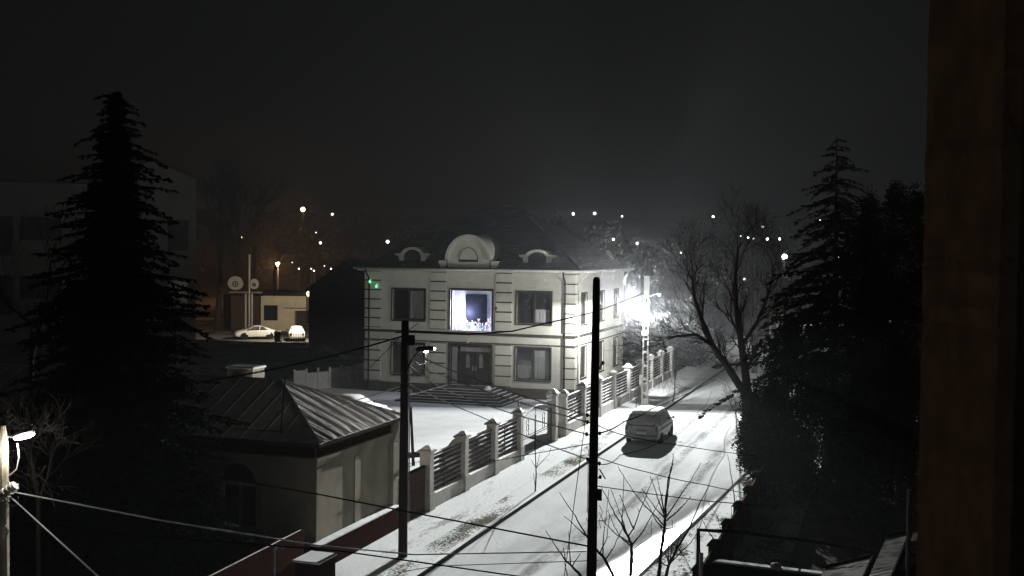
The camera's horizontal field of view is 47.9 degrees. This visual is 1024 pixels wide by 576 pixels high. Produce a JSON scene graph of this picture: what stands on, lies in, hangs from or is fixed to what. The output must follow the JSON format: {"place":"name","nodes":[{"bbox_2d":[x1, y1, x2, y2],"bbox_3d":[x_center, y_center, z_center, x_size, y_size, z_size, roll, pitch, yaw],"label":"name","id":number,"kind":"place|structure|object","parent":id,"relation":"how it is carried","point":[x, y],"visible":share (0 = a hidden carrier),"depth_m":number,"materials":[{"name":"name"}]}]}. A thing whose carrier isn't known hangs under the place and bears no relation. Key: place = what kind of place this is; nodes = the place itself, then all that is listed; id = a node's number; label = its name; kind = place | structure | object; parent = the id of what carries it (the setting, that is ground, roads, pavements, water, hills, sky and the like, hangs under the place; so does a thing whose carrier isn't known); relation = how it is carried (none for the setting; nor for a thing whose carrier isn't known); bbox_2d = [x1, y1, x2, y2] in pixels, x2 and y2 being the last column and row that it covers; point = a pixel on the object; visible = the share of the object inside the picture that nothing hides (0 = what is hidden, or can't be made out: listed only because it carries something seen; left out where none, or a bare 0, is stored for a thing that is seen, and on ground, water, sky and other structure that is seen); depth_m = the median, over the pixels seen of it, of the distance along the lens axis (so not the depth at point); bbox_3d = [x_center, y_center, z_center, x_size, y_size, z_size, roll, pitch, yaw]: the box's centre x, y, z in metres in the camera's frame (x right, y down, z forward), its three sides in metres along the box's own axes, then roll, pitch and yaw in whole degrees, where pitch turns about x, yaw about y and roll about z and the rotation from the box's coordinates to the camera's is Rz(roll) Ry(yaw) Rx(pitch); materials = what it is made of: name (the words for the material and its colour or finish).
{"place":"outdoors","nodes":[
{"label":"outdoors","id":0,"kind":"place"},
{"bbox_2d":[0,209,924,574],"bbox_3d":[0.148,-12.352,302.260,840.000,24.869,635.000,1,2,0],"label":"ground","id":1,"kind":"structure","parent":0,"point":[226,349],"depth_m":221.15,"materials":[{"name":"snow"}]},
{"bbox_2d":[0,158,196,340],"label":"apartment block","id":2,"kind":"structure","parent":1,"relation":"on","point":[33,198],"depth_m":114.70,"materials":[{"name":"grey concrete"}]},
{"bbox_2d":[0,216,12,255],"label":"window","id":3,"kind":"structure","parent":2,"relation":"in","point":[6,222],"depth_m":113.54,"materials":[{"name":"black glass"}]},
{"bbox_2d":[0,275,12,314],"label":"window","id":4,"kind":"structure","parent":2,"relation":"in","point":[3,310],"depth_m":113.73,"materials":[{"name":"black glass"}]},
{"bbox_2d":[20,217,42,239],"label":"window","id":5,"kind":"structure","parent":2,"relation":"in","point":[32,233],"depth_m":114.12,"materials":[{"name":"black glass"}]},
{"bbox_2d":[20,276,42,298],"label":"window","id":6,"kind":"structure","parent":2,"relation":"in","point":[24,293],"depth_m":114.26,"materials":[{"name":"black glass"}]},
{"bbox_2d":[42,217,60,240],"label":"window","id":7,"kind":"structure","parent":2,"relation":"in","point":[46,225],"depth_m":114.60,"materials":[{"name":"black glass"}]},
{"bbox_2d":[42,277,60,299],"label":"window","id":8,"kind":"structure","parent":2,"relation":"in","point":[44,288],"depth_m":114.71,"materials":[{"name":"black glass"}]},
{"bbox_2d":[168,220,188,250],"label":"window","id":9,"kind":"structure","parent":2,"relation":"in","point":[180,231],"depth_m":117.40,"materials":[{"name":"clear glass"}]},
{"bbox_2d":[168,280,188,309],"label":"window","id":10,"kind":"structure","parent":2,"relation":"in","point":[183,300],"depth_m":117.63,"materials":[{"name":"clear glass"}]},
{"bbox_2d":[0,364,399,564],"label":"cottage","id":11,"kind":"structure","parent":1,"relation":"on","point":[320,443],"depth_m":35.11,"materials":[{"name":"plaster"},{"name":"sheet metal roofing"},{"name":"glass"}]},
{"bbox_2d":[9,456,43,510],"bbox_3d":[-15.737,6.277,37.091,1.900,1.790,0.270,1,2,18],"label":"window","id":12,"kind":"structure","parent":11,"relation":"in","point":[22,499],"depth_m":37.27,"materials":[{"name":"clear glass"}]},
{"bbox_2d":[213,459,265,533],"bbox_3d":[-8.183,6.152,34.599,1.840,2.280,0.270,1,2,18],"label":"arched window","id":13,"kind":"structure","parent":11,"relation":"in","point":[245,500],"depth_m":34.68,"materials":[{"name":"black glass"}]},
{"bbox_2d":[194,137,270,330],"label":"bare tree","id":14,"kind":"object","parent":1,"relation":"on","point":[220,232],"visible":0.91,"depth_m":131.82,"materials":[{"name":"brown plant"}]},
{"bbox_2d":[197,153,293,293],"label":"bare tree","id":15,"kind":"object","parent":1,"relation":"on","point":[239,243],"visible":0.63,"depth_m":137.99,"materials":[{"name":"brown plant"}]},
{"bbox_2d":[228,254,262,328],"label":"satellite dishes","id":16,"kind":"object","parent":1,"relation":"on","point":[235,282],"visible":0.95,"depth_m":127.96,"materials":[{"name":"grey metal"}]},
{"bbox_2d":[225,241,265,293],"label":"bare tree","id":17,"kind":"object","parent":1,"relation":"on","point":[253,267],"visible":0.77,"depth_m":159.94,"materials":[{"name":"brown plant"}]},
{"bbox_2d":[233,325,276,339],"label":"parked car","id":18,"kind":"object","parent":1,"relation":"on","point":[256,331],"visible":0.94,"depth_m":120.69,"materials":[{"name":"white paint"}]},
{"bbox_2d":[223,290,308,330],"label":"kiosk","id":19,"kind":"object","parent":1,"relation":"on","point":[280,310],"visible":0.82,"depth_m":133.23,"materials":[{"name":"beige paint"}]},
{"bbox_2d":[264,305,277,319],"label":"window","id":20,"kind":"structure","parent":19,"relation":"in","point":[270,311],"depth_m":133.10,"materials":[{"name":"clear glass"}]},
{"bbox_2d":[296,311,306,330],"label":"door","id":21,"kind":"structure","parent":19,"relation":"in","point":[301,316],"depth_m":134.21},
{"bbox_2d":[262,233,306,289],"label":"bare tree","id":22,"kind":"object","parent":1,"relation":"on","point":[275,267],"visible":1,"depth_m":164.92,"materials":[{"name":"brown plant"}]},
{"bbox_2d":[286,326,305,340],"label":"parked car","id":23,"kind":"object","parent":1,"relation":"on","point":[296,329],"visible":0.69,"depth_m":118.66,"materials":[{"name":"white paint"}]},
{"bbox_2d":[297,344,353,361],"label":"snow heap","id":24,"kind":"object","parent":1,"relation":"on","point":[323,350],"visible":0.92,"depth_m":99.56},
{"bbox_2d":[304,258,367,356],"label":"barn","id":25,"kind":"structure","parent":1,"relation":"on","point":[336,295],"depth_m":102.10,"materials":[{"name":"black wood"}]},
{"bbox_2d":[313,300,364,355],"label":"boarded doors","id":26,"kind":"structure","parent":25,"relation":"in","point":[317,304],"depth_m":102.07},
{"bbox_2d":[340,394,394,410],"bbox_3d":[-8.671,6.648,63.260,4.456,1.590,2.110,1,2,22],"label":"parked car","id":27,"kind":"object","parent":1,"relation":"on","point":[355,396],"visible":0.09,"depth_m":62.97,"materials":[{"name":"metal"}]},
{"bbox_2d":[417,408,525,511],"bbox_3d":[-1.410,6.810,46.723,0.560,2.575,11.260,1,2,18],"label":"slatted fence","id":28,"kind":"object","parent":1,"relation":"on","point":[464,478],"visible":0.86,"depth_m":45.21,"materials":[{"name":"paint"}]},
{"bbox_2d":[408,465,425,518],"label":"board gate","id":29,"kind":"structure","parent":28,"relation":"attached to","point":[417,490],"depth_m":40.75,"materials":[{"name":"grey wood"}]},
{"bbox_2d":[353,206,634,406],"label":"mansion","id":30,"kind":"structure","parent":1,"relation":"on","point":[506,268],"depth_m":75.83,"materials":[{"name":"paint"}]},
{"bbox_2d":[390,341,425,375],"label":"window","id":31,"kind":"structure","parent":30,"relation":"in","point":[395,361],"depth_m":76.86,"materials":[{"name":"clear glass"}]},
{"bbox_2d":[391,287,425,321],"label":"window","id":32,"kind":"structure","parent":30,"relation":"in","point":[409,304],"depth_m":76.75,"materials":[{"name":"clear glass"}]},
{"bbox_2d":[459,352,474,384],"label":"door","id":33,"kind":"structure","parent":30,"relation":"in","point":[466,359],"depth_m":75.60,"materials":[{"name":"brown wood"}]},
{"bbox_2d":[448,288,493,332],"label":"window","id":34,"kind":"structure","parent":30,"relation":"in","point":[473,304],"depth_m":75.98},
{"bbox_2d":[455,317,490,330],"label":"tinsel garland","id":35,"kind":"object","parent":30,"relation":"on","point":[466,321],"visible":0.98,"depth_m":75.82,"materials":[{"name":"silver metal"}]},
{"bbox_2d":[475,353,489,385],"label":"door","id":36,"kind":"structure","parent":30,"relation":"in","point":[482,360],"depth_m":75.25,"materials":[{"name":"brown wood"}]},
{"bbox_2d":[514,346,551,382],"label":"window","id":37,"kind":"structure","parent":30,"relation":"in","point":[531,364],"depth_m":74.15,"materials":[{"name":"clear glass"}]},
{"bbox_2d":[515,290,552,325],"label":"window","id":38,"kind":"structure","parent":30,"relation":"in","point":[533,308],"depth_m":74.03,"materials":[{"name":"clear glass"}]},
{"bbox_2d":[580,345,586,379],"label":"window","id":39,"kind":"structure","parent":30,"relation":"in","point":[582,349],"depth_m":75.81,"materials":[{"name":"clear glass"}]},
{"bbox_2d":[581,292,587,325],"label":"window","id":40,"kind":"structure","parent":30,"relation":"in","point":[583,294],"depth_m":75.72,"materials":[{"name":"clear glass"}]},
{"bbox_2d":[523,388,560,454],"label":"driveway gate","id":41,"kind":"structure","parent":1,"relation":"on","point":[552,394],"depth_m":56.45,"materials":[{"name":"metal"}]},
{"bbox_2d":[196,202,922,298],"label":"woods","id":42,"kind":"object","parent":1,"relation":"on","point":[316,265],"visible":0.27,"depth_m":244.32,"materials":[{"name":"black plant"}]},
{"bbox_2d":[379,337,764,575],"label":"grass strip","id":43,"kind":"object","parent":1,"relation":"on","point":[446,542],"depth_m":43.05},
{"bbox_2d":[411,341,764,575],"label":"snow cover","id":44,"kind":"object","parent":43,"relation":"on","point":[497,519],"visible":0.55,"depth_m":42.67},
{"bbox_2d":[417,341,766,575],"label":"kerb","id":45,"kind":"structure","parent":1,"relation":"on","point":[457,550],"depth_m":42.99,"materials":[{"name":"concrete"}]},
{"bbox_2d":[558,346,674,435],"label":"slatted fence","id":46,"kind":"object","parent":1,"relation":"on","point":[613,400],"visible":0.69,"depth_m":69.09,"materials":[{"name":"paint"}]},
{"bbox_2d":[623,286,725,350],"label":"bare tree","id":47,"kind":"object","parent":1,"relation":"on","point":[669,326],"visible":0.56,"depth_m":110.71,"materials":[{"name":"grey plant"}]},
{"bbox_2d":[664,338,708,367],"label":"evergreen tree","id":48,"kind":"object","parent":1,"relation":"on","point":[685,346],"visible":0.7,"depth_m":95.77,"materials":[{"name":"green plant"}]},
{"bbox_2d":[643,259,744,357],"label":"bare tree","id":49,"kind":"object","parent":1,"relation":"on","point":[696,322],"visible":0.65,"depth_m":104.06,"materials":[{"name":"grey plant"}]},
{"bbox_2d":[638,466,752,575],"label":"kerb","id":50,"kind":"structure","parent":1,"relation":"on","point":[674,542],"depth_m":40.06,"materials":[{"name":"concrete"}]},
{"bbox_2d":[687,329,738,371],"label":"evergreen tree","id":51,"kind":"object","parent":1,"relation":"on","point":[704,356],"visible":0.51,"depth_m":93.86,"materials":[{"name":"green plant"}]},
{"bbox_2d":[643,382,844,575],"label":"grass verge","id":52,"kind":"object","parent":1,"relation":"on","point":[783,519],"depth_m":38.75,"materials":[{"name":"snow"}]},
{"bbox_2d":[559,492,621,575],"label":"young tree","id":53,"kind":"object","parent":52,"relation":"on","point":[604,559],"visible":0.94,"depth_m":26.68,"materials":[{"name":"brown plant"}]},
{"bbox_2d":[585,277,606,575],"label":"utility pole","id":54,"kind":"object","parent":52,"relation":"on","point":[594,494],"visible":1,"depth_m":24.05,"materials":[{"name":"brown wood"}]},
{"bbox_2d":[14,492,586,554],"bbox_3d":[-3.591,4.538,22.284,11.152,2.000,0.449,0,2,-22],"label":"overhead cable","id":55,"kind":"object","parent":54,"relation":"attached to","point":[289,540],"visible":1,"depth_m":21.88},
{"bbox_2d":[206,475,586,546],"bbox_3d":[-3.643,5.423,28.736,13.957,0.450,0.289,2,2,42],"label":"overhead cable","id":56,"kind":"object","parent":54,"relation":"attached to","point":[407,511],"visible":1,"depth_m":27.42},
{"bbox_2d":[410,365,584,433],"bbox_3d":[-0.628,2.831,29.827,0.387,0.549,12.251,0,2,-23],"label":"overhead cable","id":57,"kind":"object","parent":54,"relation":"attached to","point":[500,409],"visible":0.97,"depth_m":28.81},
{"bbox_2d":[411,363,584,421],"bbox_3d":[-0.760,2.582,29.748,0.026,0.149,12.233,0,2,-23],"label":"overhead cable","id":58,"kind":"object","parent":54,"relation":"attached to","point":[502,396],"visible":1,"depth_m":28.15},
{"bbox_2d":[410,384,585,458],"bbox_3d":[-0.613,3.302,29.866,0.505,0.412,12.294,0,2,-23],"label":"overhead cable","id":59,"kind":"object","parent":54,"relation":"attached to","point":[501,425],"visible":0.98,"depth_m":29.11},
{"bbox_2d":[414,353,585,414],"bbox_3d":[-0.644,2.355,29.768,0.171,0.309,12.197,0,2,-22],"label":"overhead cable","id":60,"kind":"object","parent":54,"relation":"attached to","point":[504,389],"visible":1,"depth_m":28.54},
{"bbox_2d":[598,486,778,506],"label":"overhead cable","id":61,"kind":"object","parent":54,"relation":"attached to","point":[685,498],"visible":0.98,"depth_m":26.48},
{"bbox_2d":[598,457,778,498],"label":"overhead cable","id":62,"kind":"object","parent":54,"relation":"attached to","point":[683,480],"visible":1,"depth_m":26.46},
{"bbox_2d":[598,478,662,575],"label":"young tree","id":63,"kind":"object","parent":52,"relation":"on","point":[631,563],"visible":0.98,"depth_m":27.18,"materials":[{"name":"brown plant"}]},
{"bbox_2d":[618,457,700,575],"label":"young tree","id":64,"kind":"object","parent":52,"relation":"on","point":[664,511],"visible":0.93,"depth_m":28.18,"materials":[{"name":"brown plant"}]},
{"bbox_2d":[655,486,708,575],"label":"young tree","id":65,"kind":"object","parent":52,"relation":"on","point":[672,559],"visible":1,"depth_m":26.68,"materials":[{"name":"brown plant"}]},
{"bbox_2d":[606,185,807,467],"bbox_3d":[8.077,1.610,50.415,9.122,12.966,4.950,0,2,-17],"label":"bare tree","id":66,"kind":"object","parent":52,"relation":"on","point":[722,359],"visible":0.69,"depth_m":50.59,"materials":[{"name":"brown plant"}]},
{"bbox_2d":[717,375,750,444],"bbox_3d":[9.570,5.426,50.761,2.290,3.178,1.239,-1,3,-43],"label":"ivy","id":67,"kind":"object","parent":66,"relation":"attached to","point":[731,399],"visible":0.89,"depth_m":50.58,"materials":[{"name":"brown plant"}]},
{"bbox_2d":[690,450,768,575],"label":"yard fence","id":68,"kind":"object","parent":52,"relation":"on","point":[743,514],"visible":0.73,"depth_m":37.59,"materials":[{"name":"black metal"}]},
{"bbox_2d":[730,384,801,470],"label":"evergreen tree","id":69,"kind":"object","parent":52,"relation":"on","point":[755,424],"visible":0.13,"depth_m":50.49,"materials":[{"name":"green plant"}]},
{"bbox_2d":[735,417,820,501],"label":"evergreen tree","id":70,"kind":"object","parent":52,"relation":"on","point":[781,484],"visible":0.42,"depth_m":45.18,"materials":[{"name":"green plant"}]},
{"bbox_2d":[735,312,821,467],"bbox_3d":[11.563,4.589,49.061,4.210,7.176,4.236,1,2,0],"label":"evergreen tree","id":71,"kind":"object","parent":52,"relation":"on","point":[790,340],"visible":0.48,"depth_m":48.84,"materials":[{"name":"green plant"}]},
{"bbox_2d":[696,528,878,575],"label":"gas pipe","id":72,"kind":"object","parent":52,"relation":"on","point":[765,536],"visible":0.91,"depth_m":25.99,"materials":[{"name":"black metal"}]},
{"bbox_2d":[764,287,885,373],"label":"tree","id":73,"kind":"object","parent":52,"relation":"on","point":[773,326],"depth_m":94.90,"materials":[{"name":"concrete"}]},
{"bbox_2d":[719,248,811,372],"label":"bare tree","id":74,"kind":"object","parent":1,"relation":"on","point":[753,320],"visible":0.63,"depth_m":92.03,"materials":[{"name":"brown plant"}]},
{"bbox_2d":[789,425,918,570],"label":"yard","id":75,"kind":"structure","parent":1,"relation":"on","point":[811,556],"depth_m":38.17,"materials":[{"name":"soil"}]},
{"bbox_2d":[703,559,822,575],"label":"roof","id":76,"kind":"structure","parent":75,"relation":"on","point":[719,567],"depth_m":25.39,"materials":[{"name":"black concrete"}]},
{"bbox_2d":[696,136,921,471],"bbox_3d":[13.694,0.799,50.045,10.907,14.744,8.116,1,2,0],"label":"spruce tree","id":77,"kind":"object","parent":75,"relation":"on","point":[815,334],"visible":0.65,"depth_m":49.55,"materials":[{"name":"green plant"}]},
{"bbox_2d":[763,345,864,502],"bbox_3d":[12.094,5.271,44.311,4.731,6.181,5.176,1,2,13],"label":"evergreen tree","id":78,"kind":"object","parent":75,"relation":"on","point":[822,373],"visible":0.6,"depth_m":43.76,"materials":[{"name":"green plant"}]},
{"bbox_2d":[821,554,874,575],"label":"shed","id":79,"kind":"structure","parent":75,"relation":"on","point":[859,566],"depth_m":23.54,"materials":[{"name":"black metal"}]},
{"bbox_2d":[793,350,918,550],"bbox_3d":[11.494,5.279,37.017,4.829,6.564,5.099,1,2,0],"label":"evergreen tree","id":80,"kind":"object","parent":75,"relation":"on","point":[867,375],"visible":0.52,"depth_m":36.83,"materials":[{"name":"green plant"}]},
{"bbox_2d":[811,184,908,441],"bbox_3d":[14.567,2.018,47.139,3.801,12.509,3.790,0,2,-21],"label":"evergreen tree","id":81,"kind":"object","parent":75,"relation":"on","point":[869,219],"visible":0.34,"depth_m":46.79,"materials":[{"name":"green plant"}]},
{"bbox_2d":[813,262,917,502],"bbox_3d":[12.672,3.724,41.137,3.880,9.436,4.148,1,2,0],"label":"evergreen tree","id":82,"kind":"object","parent":75,"relation":"on","point":[870,316],"visible":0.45,"depth_m":40.84,"materials":[{"name":"green plant"}]},
{"bbox_2d":[870,528,912,575],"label":"shed","id":83,"kind":"structure","parent":75,"relation":"on","point":[889,559],"depth_m":22.30,"materials":[{"name":"black metal"}]},
{"bbox_2d":[871,179,922,498],"bbox_3d":[14.975,2.044,45.014,2.886,12.603,2.705,2,2,42],"label":"evergreen tree","id":84,"kind":"object","parent":75,"relation":"on","point":[890,245],"visible":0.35,"depth_m":44.83,"materials":[{"name":"green plant"}]},
{"bbox_2d":[884,181,924,502],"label":"evergreen tree","id":85,"kind":"object","parent":75,"relation":"on","point":[914,208],"visible":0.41,"depth_m":42.87,"materials":[{"name":"green plant"}]},
{"bbox_2d":[905,489,911,575],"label":"steel post","id":86,"kind":"object","parent":75,"relation":"on","point":[908,532],"visible":1,"depth_m":20.11,"materials":[{"name":"grey metal"}]},
{"bbox_2d":[899,528,917,575],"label":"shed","id":87,"kind":"structure","parent":75,"relation":"on","point":[913,564],"depth_m":22.55,"materials":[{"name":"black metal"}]},
{"bbox_2d":[0,0,929,220],"label":"sky","id":88,"kind":"structure","parent":0,"point":[645,110],"materials":[{"name":"black"}]},
{"bbox_2d":[283,363,655,485],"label":"courtyard","id":89,"kind":"structure","parent":0,"point":[437,426],"depth_m":65.84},
{"bbox_2d":[293,364,363,388],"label":"slab fence","id":90,"kind":"object","parent":89,"relation":"on","point":[334,377],"visible":0.85,"depth_m":78.89,"materials":[{"name":"concrete"}]},
{"bbox_2d":[410,407,414,465],"bbox_3d":[-4.392,6.535,50.725,0.277,2.606,0.145,1,2,0],"label":"stake","id":91,"kind":"object","parent":89,"relation":"on","point":[412,442],"visible":0.9,"depth_m":50.68,"materials":[{"name":"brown wood"}]},
{"bbox_2d":[439,433,503,472],"bbox_3d":[-1.684,7.147,50.234,2.110,1.590,4.456,1,2,18],"label":"parked car","id":92,"kind":"object","parent":89,"relation":"on","point":[453,441],"visible":0.16,"depth_m":48.83,"materials":[{"name":"metal"}]},
{"bbox_2d":[335,336,759,575],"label":"pavement","id":93,"kind":"structure","parent":0,"point":[423,531],"depth_m":44.62,"materials":[{"name":"snow"}]},
{"bbox_2d":[0,425,34,575],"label":"utility pole","id":94,"kind":"object","parent":93,"relation":"on","point":[7,488],"visible":0.99,"depth_m":20.05,"materials":[{"name":"grey wood"}]},
{"bbox_2d":[10,496,97,575],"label":"overhead cable","id":95,"kind":"object","parent":94,"relation":"attached to","point":[61,543],"visible":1,"depth_m":16.32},
{"bbox_2d":[13,518,517,575],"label":"overhead cable","id":96,"kind":"object","parent":94,"relation":"attached to","point":[261,545],"visible":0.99,"depth_m":22.03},
{"bbox_2d":[0,387,106,575],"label":"bare tree","id":97,"kind":"object","parent":93,"relation":"on","point":[33,479],"visible":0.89,"depth_m":21.30,"materials":[{"name":"brown plant"}]},
{"bbox_2d":[207,529,303,575],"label":"boundary wall","id":98,"kind":"structure","parent":93,"relation":"on","point":[259,562],"depth_m":30.99,"materials":[{"name":"red paint"}]},
{"bbox_2d":[292,551,336,575],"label":"gate pillar","id":99,"kind":"structure","parent":93,"relation":"on","point":[314,563],"depth_m":30.58,"materials":[{"name":"red paint"}]},
{"bbox_2d":[395,320,442,561],"bbox_3d":[-2.713,4.718,35.197,1.574,7.459,0.849,1,2,18],"label":"utility pole","id":100,"kind":"object","parent":93,"relation":"on","point":[407,340],"visible":0.94,"depth_m":35.07,"materials":[{"name":"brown wood"}]},
{"bbox_2d":[203,336,400,381],"bbox_3d":[-6.311,2.135,34.690,6.028,1.400,0.052,0,2,-11],"label":"overhead cable","id":101,"kind":"object","parent":100,"relation":"attached to","point":[304,361],"visible":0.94,"depth_m":34.70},
{"bbox_2d":[412,293,643,334],"bbox_3d":[1.938,1.201,51.572,0.789,0.942,34.172,1,2,19],"label":"overhead cable","id":102,"kind":"object","parent":100,"relation":"attached to","point":[516,329],"visible":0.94,"depth_m":46.76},
{"bbox_2d":[639,276,661,405],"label":"street lamp","id":103,"kind":"object","parent":93,"relation":"on","point":[644,401],"visible":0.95,"depth_m":69.23,"materials":[{"name":"metal"}]},
{"bbox_2d":[424,344,845,575],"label":"road","id":104,"kind":"structure","parent":0,"point":[714,428],"depth_m":43.96,"materials":[{"name":"snow"}]},
{"bbox_2d":[625,406,674,443],"bbox_3d":[7.080,6.840,59.011,2.130,1.852,4.366,1,2,19],"label":"parked van","id":105,"kind":"object","parent":104,"relation":"on","point":[656,423],"visible":0.95,"depth_m":57.19,"materials":[{"name":"paint"}]},
{"bbox_2d":[916,0,1023,575],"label":"pillar","id":106,"kind":"structure","parent":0,"point":[970,505],"depth_m":1.65,"materials":[{"name":"brown paint"}]},
{"bbox_3d":[-22.813,8.488,23.700,25.800,0.001,43.500,1,2,18],"label":"front yard","id":107,"kind":"object","parent":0,"visible":0},
{"bbox_2d":[0,197,80,565],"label":"bare tree","id":108,"kind":"object","parent":107,"relation":"on","point":[31,361],"visible":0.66,"depth_m":34.07,"materials":[{"name":"brown plant"}]},
{"bbox_2d":[0,91,257,575],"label":"spruce tree","id":109,"kind":"object","parent":107,"relation":"on","point":[138,462],"visible":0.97,"depth_m":29.15,"materials":[{"name":"green plant"}]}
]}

